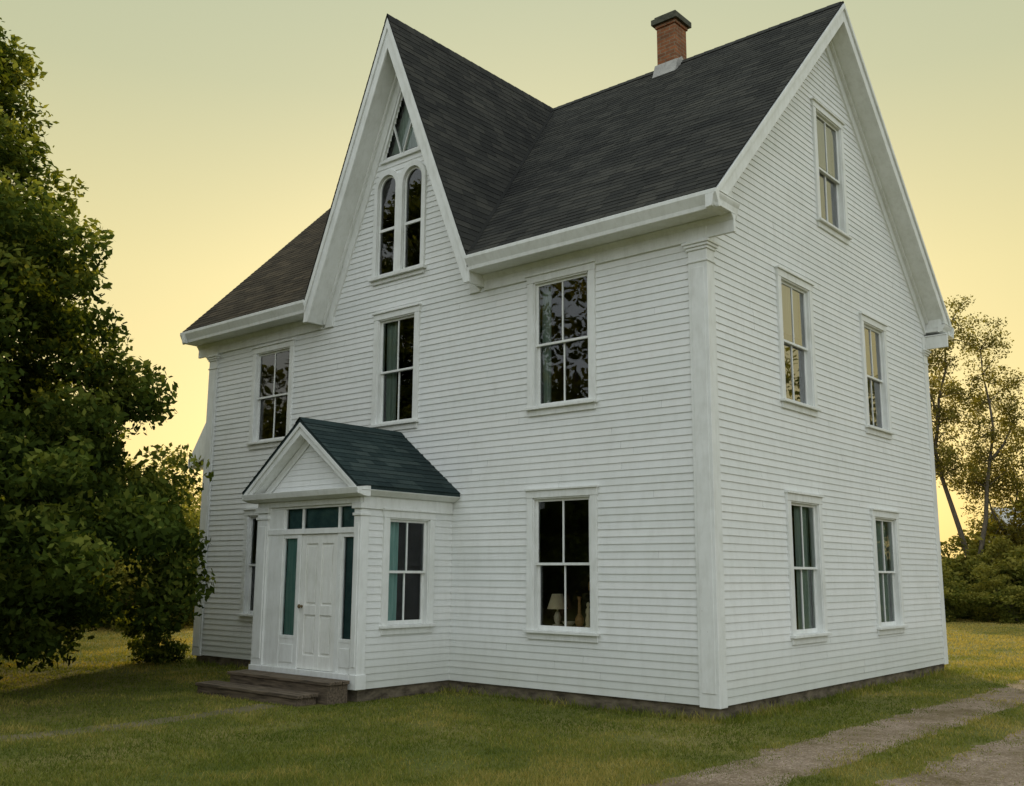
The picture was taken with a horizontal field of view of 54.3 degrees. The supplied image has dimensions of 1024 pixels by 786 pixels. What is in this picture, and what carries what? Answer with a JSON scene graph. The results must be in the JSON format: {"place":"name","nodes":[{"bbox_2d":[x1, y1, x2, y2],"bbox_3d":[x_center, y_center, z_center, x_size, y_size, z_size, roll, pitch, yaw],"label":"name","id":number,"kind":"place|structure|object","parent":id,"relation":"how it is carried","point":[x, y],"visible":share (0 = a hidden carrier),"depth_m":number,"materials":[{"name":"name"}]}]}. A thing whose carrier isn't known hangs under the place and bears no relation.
{"place":"outdoors","nodes":[
{"label":"outdoors","id":0,"kind":"place"},
{"bbox_2d":[0,704,280,740],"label":"path","id":1,"kind":"structure","parent":0,"point":[241,709],"depth_m":11.87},
{"bbox_2d":[0,618,1023,785],"bbox_3d":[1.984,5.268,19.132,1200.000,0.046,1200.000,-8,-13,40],"label":"ground","id":2,"kind":"structure","parent":0,"point":[434,764],"depth_m":11.37,"materials":[{"name":"green plant"}]},
{"bbox_2d":[62,455,136,520],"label":"tree","id":3,"kind":"object","parent":2,"relation":"on","point":[132,462],"visible":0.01,"depth_m":43.40,"materials":[{"name":"green plant"}]},
{"bbox_2d":[0,18,215,679],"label":"tree","id":4,"kind":"object","parent":2,"relation":"on","point":[61,459],"visible":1,"depth_m":15.42,"materials":[{"name":"green plant"}]},
{"bbox_2d":[88,560,150,628],"bbox_3d":[-12.621,6.217,31.639,3.321,3.020,3.610,3,-10,-12],"label":"shrub","id":5,"kind":"object","parent":2,"relation":"on","point":[107,625],"visible":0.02,"depth_m":30.75,"materials":[{"name":"green plant"}]},
{"bbox_2d":[101,546,177,631],"bbox_3d":[-11.591,5.772,29.982,2.873,3.395,3.245,0,-10,3],"label":"shrub","id":6,"kind":"object","parent":2,"relation":"on","point":[120,568],"visible":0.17,"depth_m":29.50,"materials":[{"name":"green plant"}]},
{"bbox_2d":[116,606,189,664],"bbox_3d":[-6.910,4.821,19.256,1.232,1.432,1.582,-8,-13,40],"label":"shrub","id":7,"kind":"object","parent":2,"relation":"on","point":[158,653],"visible":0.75,"depth_m":19.06,"materials":[{"name":"green plant"}]},
{"bbox_2d":[119,444,201,567],"bbox_3d":[-13.625,5.282,37.007,5.377,6.901,5.607,4,-11,-20],"label":"tree","id":8,"kind":"object","parent":2,"relation":"on","point":[194,521],"visible":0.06,"depth_m":37.53,"materials":[{"name":"green plant"}]},
{"bbox_2d":[134,480,199,548],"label":"tree","id":9,"kind":"object","parent":2,"relation":"on","point":[188,513],"visible":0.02,"depth_m":41.05,"materials":[{"name":"green plant"}]},
{"bbox_2d":[140,551,195,628],"bbox_3d":[-10.648,6.217,30.978,3.457,2.756,2.530,-3,-11,18],"label":"shrub","id":10,"kind":"object","parent":2,"relation":"on","point":[184,623],"visible":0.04,"depth_m":30.73,"materials":[{"name":"green plant"}]},
{"bbox_2d":[168,560,196,626],"bbox_3d":[-10.180,6.381,32.929,3.233,3.228,4.011,-7,-12,34],"label":"shrub","id":11,"kind":"object","parent":2,"relation":"on","point":[190,623],"visible":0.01,"depth_m":32.41,"materials":[{"name":"green plant"}]},
{"bbox_2d":[180,476,202,527],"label":"tree","id":12,"kind":"object","parent":2,"relation":"on","point":[196,503],"visible":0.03,"depth_m":45.14,"materials":[{"name":"green plant"}]},
{"bbox_2d":[195,669,349,706],"bbox_3d":[-3.474,4.226,14.259,2.622,0.352,0.765,-8,-13,40],"label":"doorstep","id":13,"kind":"object","parent":2,"relation":"on","point":[287,689],"visible":0.91,"depth_m":13.94,"materials":[{"name":"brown stone"}]},
{"bbox_2d":[180,1,953,719],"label":"house","id":14,"kind":"structure","parent":2,"relation":"on","point":[636,363],"depth_m":15.41,"materials":[{"name":"wood"}]},
{"bbox_2d":[236,508,257,621],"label":"window","id":15,"kind":"structure","parent":14,"relation":"in","point":[245,612],"depth_m":18.89,"materials":[{"name":"white paint"}]},
{"bbox_2d":[246,338,295,449],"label":"window","id":16,"kind":"structure","parent":14,"relation":"in","point":[254,442],"depth_m":19.28,"materials":[{"name":"white paint"}]},
{"bbox_2d":[368,303,421,430],"bbox_3d":[-1.929,-0.394,16.958,1.180,2.105,0.272,-8,-13,40],"label":"window","id":17,"kind":"structure","parent":14,"relation":"in","point":[392,317],"depth_m":17.12,"materials":[{"name":"white paint"}]},
{"bbox_2d":[368,160,426,285],"bbox_3d":[-1.968,-2.981,17.375,1.380,2.083,0.145,-8,-13,40],"label":"window","id":18,"kind":"structure","parent":14,"relation":"in","point":[400,271],"depth_m":17.36,"materials":[{"name":"white paint"}]},
{"bbox_2d":[380,89,420,164],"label":"window","id":19,"kind":"structure","parent":14,"relation":"in","point":[406,138],"depth_m":17.82,"materials":[{"name":"white paint"}]},
{"bbox_2d":[379,508,437,634],"bbox_3d":[-1.584,2.640,14.790,0.276,1.805,1.100,-8,-13,40],"label":"window","id":20,"kind":"structure","parent":14,"relation":"in","point":[389,625],"depth_m":14.80,"materials":[{"name":"white paint"}]},
{"bbox_2d":[524,259,597,416],"bbox_3d":[0.761,-0.771,14.696,1.310,2.175,0.273,-8,-13,40],"label":"window","id":21,"kind":"structure","parent":14,"relation":"in","point":[544,279],"depth_m":14.85,"materials":[{"name":"white paint"}]},
{"bbox_2d":[523,485,600,642],"bbox_3d":[0.721,2.403,14.098,1.310,2.135,0.210,-8,-13,40],"label":"window","id":22,"kind":"structure","parent":14,"relation":"in","point":[534,629],"depth_m":14.15,"materials":[{"name":"white paint"}]},
{"bbox_2d":[774,265,821,416],"bbox_3d":[4.265,-0.748,15.126,0.254,2.125,1.270,-8,-13,40],"label":"window","id":23,"kind":"structure","parent":14,"relation":"in","point":[788,284],"depth_m":15.34,"materials":[{"name":"white paint"}]},
{"bbox_2d":[784,490,831,644],"bbox_3d":[4.230,2.538,14.532,0.275,2.145,1.230,-8,-13,40],"label":"window","id":24,"kind":"structure","parent":14,"relation":"in","point":[804,504],"depth_m":14.73,"materials":[{"name":"white paint"}]},
{"bbox_2d":[810,97,851,244],"bbox_3d":[5.342,-3.719,16.924,0.253,2.225,1.310,-8,-13,40],"label":"window","id":25,"kind":"structure","parent":14,"relation":"in","point":[821,135],"depth_m":17.15,"materials":[{"name":"white paint"}]},
{"bbox_2d":[858,312,894,439],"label":"window","id":26,"kind":"structure","parent":14,"relation":"in","point":[867,322],"depth_m":17.68,"materials":[{"name":"white paint"}]},
{"bbox_2d":[869,508,907,634],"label":"window","id":27,"kind":"structure","parent":14,"relation":"in","point":[879,517],"depth_m":17.13,"materials":[{"name":"white paint"}]},
{"bbox_2d":[940,541,975,591],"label":"shrub","id":28,"kind":"object","parent":2,"relation":"on","point":[951,560],"visible":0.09,"depth_m":42.71,"materials":[{"name":"green plant"}]},
{"bbox_2d":[942,559,978,622],"bbox_3d":[16.848,7.854,39.169,3.028,2.787,2.833,7,-12,-33],"label":"shrub","id":29,"kind":"object","parent":2,"relation":"on","point":[952,591],"visible":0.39,"depth_m":38.73,"materials":[{"name":"green plant"}]},
{"bbox_2d":[944,575,977,618],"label":"shrub","id":30,"kind":"object","parent":2,"relation":"on","point":[948,579],"visible":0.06,"depth_m":41.11,"materials":[{"name":"green plant"}]},
{"bbox_2d":[927,295,1023,562],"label":"tree","id":31,"kind":"object","parent":2,"relation":"on","point":[950,392],"visible":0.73,"depth_m":44.05,"materials":[{"name":"green plant"}]},
{"bbox_2d":[938,441,1023,608],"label":"tree","id":32,"kind":"object","parent":2,"relation":"on","point":[998,498],"visible":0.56,"depth_m":44.30,"materials":[{"name":"green plant"}]},
{"bbox_2d":[941,533,1023,619],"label":"shrub","id":33,"kind":"object","parent":2,"relation":"on","point":[970,549],"visible":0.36,"depth_m":42.50,"materials":[{"name":"green plant"}]},
{"bbox_2d":[951,536,1019,618],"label":"shrub","id":34,"kind":"object","parent":2,"relation":"on","point":[985,559],"visible":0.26,"depth_m":41.63,"materials":[{"name":"green plant"}]},
{"bbox_2d":[953,492,1023,579],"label":"shrub","id":35,"kind":"object","parent":2,"relation":"on","point":[1018,505],"visible":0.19,"depth_m":43.81,"materials":[{"name":"green plant"}]},
{"bbox_2d":[959,574,1023,621],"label":"shrub","id":36,"kind":"object","parent":2,"relation":"on","point":[986,618],"visible":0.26,"depth_m":39.89,"materials":[{"name":"green plant"}]},
{"bbox_2d":[960,564,1023,623],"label":"shrub","id":37,"kind":"object","parent":2,"relation":"on","point":[1011,597],"visible":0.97,"depth_m":38.40,"materials":[{"name":"green plant"}]},
{"bbox_2d":[980,507,1023,542],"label":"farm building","id":38,"kind":"structure","parent":2,"relation":"on","point":[1005,519],"depth_m":56.42,"materials":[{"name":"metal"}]},
{"bbox_2d":[993,544,1023,616],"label":"shrub","id":39,"kind":"object","parent":2,"relation":"on","point":[1014,564],"visible":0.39,"depth_m":40.18,"materials":[{"name":"green plant"}]},
{"bbox_2d":[0,0,1023,558],"label":"sky","id":40,"kind":"structure","parent":0,"point":[206,135],"materials":[{"name":"yellow"}]},
{"bbox_2d":[585,602,589,626],"bbox_3d":[1.067,3.100,13.942,0.100,0.350,0.100,-8,-13,40],"label":"figurine","id":41,"kind":"object","parent":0,"point":[587,620],"visible":0.66,"depth_m":13.91,"materials":[{"name":"ceramic"}]},
{"bbox_2d":[642,680,1023,785],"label":"driveway","id":42,"kind":"structure","parent":0,"point":[807,755],"depth_m":10.46,"materials":[{"name":"grey gravel"}]},
{"bbox_2d":[873,730,1023,785],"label":"driveway","id":43,"kind":"structure","parent":0,"point":[985,774],"depth_m":9.26,"materials":[{"name":"grey gravel"}]},
{"bbox_3d":[0.925,3.704,14.107,1.000,0.780,0.390,-8,-13,40],"label":"side table","id":44,"kind":"object","parent":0,"visible":0},
{"bbox_2d":[547,594,567,625],"bbox_3d":[0.655,3.121,14.356,0.300,0.450,0.300,-8,-13,40],"label":"table lamp","id":45,"kind":"object","parent":44,"relation":"on","point":[556,601],"visible":0.94,"depth_m":14.29,"materials":[{"name":"ceramic"}]},
{"bbox_2d":[562,621,574,626],"bbox_3d":[0.805,3.280,14.163,0.200,0.070,0.200,-8,-13,40],"label":"bowl","id":46,"kind":"object","parent":44,"relation":"on","point":[570,623],"visible":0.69,"depth_m":14.11,"materials":[{"name":"ceramic"}]},
{"bbox_2d":[575,597,583,626],"bbox_3d":[0.952,3.084,14.058,0.130,0.420,0.130,-8,-13,40],"label":"vase","id":47,"kind":"object","parent":44,"relation":"on","point":[579,620],"visible":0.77,"depth_m":14.01,"materials":[{"name":"brown ceramic"}]}
]}

